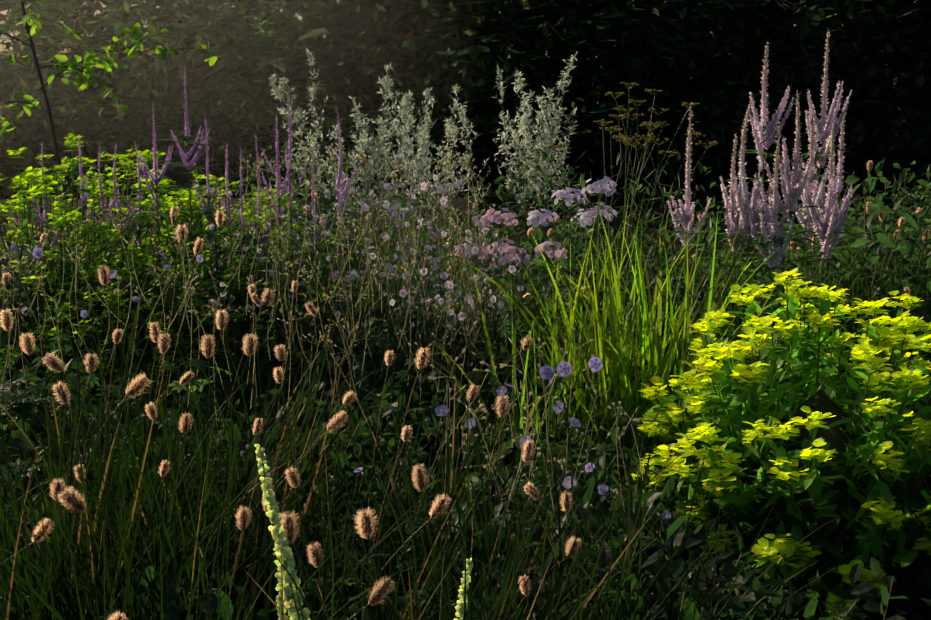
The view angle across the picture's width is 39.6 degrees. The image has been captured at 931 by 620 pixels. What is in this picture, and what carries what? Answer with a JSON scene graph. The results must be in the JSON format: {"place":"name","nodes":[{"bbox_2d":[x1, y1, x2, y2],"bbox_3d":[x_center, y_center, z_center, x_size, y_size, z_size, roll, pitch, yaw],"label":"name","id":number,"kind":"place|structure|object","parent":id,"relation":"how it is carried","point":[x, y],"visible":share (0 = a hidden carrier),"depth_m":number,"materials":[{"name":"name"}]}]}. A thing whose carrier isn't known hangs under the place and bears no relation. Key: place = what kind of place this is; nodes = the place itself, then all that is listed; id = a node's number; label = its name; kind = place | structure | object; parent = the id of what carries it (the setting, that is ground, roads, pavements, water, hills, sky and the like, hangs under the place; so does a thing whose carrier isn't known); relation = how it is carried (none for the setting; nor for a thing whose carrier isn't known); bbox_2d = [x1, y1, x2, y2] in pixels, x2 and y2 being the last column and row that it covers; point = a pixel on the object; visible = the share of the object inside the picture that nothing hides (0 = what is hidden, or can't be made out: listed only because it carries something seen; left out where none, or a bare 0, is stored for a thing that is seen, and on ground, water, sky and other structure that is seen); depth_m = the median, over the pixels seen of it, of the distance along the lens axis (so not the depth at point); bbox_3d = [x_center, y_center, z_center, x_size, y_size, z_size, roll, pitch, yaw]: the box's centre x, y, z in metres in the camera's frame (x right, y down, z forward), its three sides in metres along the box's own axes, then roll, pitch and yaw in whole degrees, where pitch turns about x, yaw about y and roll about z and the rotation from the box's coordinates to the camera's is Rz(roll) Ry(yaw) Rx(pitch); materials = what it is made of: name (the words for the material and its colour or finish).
{"place":"outdoors","nodes":[
{"label":"outdoors","id":0,"kind":"place"},
{"bbox_2d":[0,57,930,619],"bbox_3d":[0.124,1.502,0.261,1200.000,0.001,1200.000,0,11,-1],"label":"ground","id":1,"kind":"structure","parent":0,"point":[492,197],"depth_m":14.20,"materials":[{"name":"green plant"}]},
{"bbox_2d":[0,0,221,237],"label":"apple tree","id":2,"kind":"object","parent":1,"relation":"on","point":[61,58],"visible":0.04,"depth_m":8.93,"materials":[{"name":"green plant"}]},
{"bbox_2d":[0,133,381,439],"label":"golden shrub","id":3,"kind":"object","parent":1,"relation":"on","point":[51,276],"visible":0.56,"depth_m":5.75,"materials":[{"name":"green plant"}]},
{"bbox_2d":[23,68,372,395],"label":"purple flower spikes","id":4,"kind":"object","parent":1,"relation":"on","point":[189,165],"visible":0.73,"depth_m":5.60,"materials":[{"name":"purple plant"}]},
{"bbox_2d":[0,133,643,575],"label":"geranium flowers","id":5,"kind":"object","parent":1,"relation":"on","point":[348,337],"visible":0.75,"depth_m":4.75,"materials":[{"name":"green plant"}]},
{"bbox_2d":[0,243,691,619],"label":"low leafy plants","id":6,"kind":"object","parent":1,"relation":"on","point":[22,407],"visible":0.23,"depth_m":3.84,"materials":[{"name":"green plant"}]},
{"bbox_2d":[254,443,472,619],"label":"bud spikes","id":7,"kind":"object","parent":1,"relation":"on","point":[273,513],"visible":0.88,"depth_m":2.33,"materials":[{"name":"green plant"}]},
{"bbox_2d":[269,49,576,277],"bbox_3d":[-0.275,-1.024,8.975,2.160,1.572,1.055,0,11,-1],"label":"silver artemisia","id":8,"kind":"object","parent":1,"relation":"on","point":[424,136],"visible":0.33,"depth_m":8.79,"materials":[{"name":"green plant"}]},
{"bbox_2d":[0,0,930,201],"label":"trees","id":9,"kind":"object","parent":1,"relation":"on","point":[671,47],"visible":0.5,"depth_m":15.72,"materials":[{"name":"green plant"}]},
{"bbox_2d":[0,160,930,619],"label":"pennisetum grass","id":10,"kind":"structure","parent":1,"relation":"on","point":[172,540],"depth_m":3.08,"materials":[{"name":"green plant"}]},
{"bbox_2d":[0,144,930,619],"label":"foliage","id":11,"kind":"object","parent":1,"relation":"on","point":[728,564],"visible":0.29,"depth_m":4.54,"materials":[{"name":"green plant"}]},
{"bbox_2d":[455,176,616,406],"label":"flowers","id":12,"kind":"object","parent":1,"relation":"on","point":[587,216],"visible":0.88,"depth_m":4.95,"materials":[{"name":"purple plant"}]},
{"bbox_2d":[408,196,790,497],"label":"strappy leaves","id":13,"kind":"object","parent":1,"relation":"on","point":[617,363],"visible":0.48,"depth_m":4.54,"materials":[{"name":"green plant"}]},
{"bbox_2d":[503,82,717,317],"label":"fennel umbels","id":14,"kind":"object","parent":1,"relation":"on","point":[625,139],"visible":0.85,"depth_m":7.11,"materials":[{"name":"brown plant"}]},
{"bbox_2d":[654,29,872,384],"bbox_3d":[1.219,-0.250,4.943,0.982,1.620,0.600,-5,12,-23],"label":"veronicastrum","id":15,"kind":"object","parent":1,"relation":"on","point":[795,184],"visible":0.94,"depth_m":4.88,"materials":[{"name":"purple plant"}]},
{"bbox_2d":[628,267,930,619],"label":"euphorbia","id":16,"kind":"object","parent":1,"relation":"on","point":[816,440],"visible":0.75,"depth_m":3.77,"materials":[{"name":"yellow plant"}]}
]}

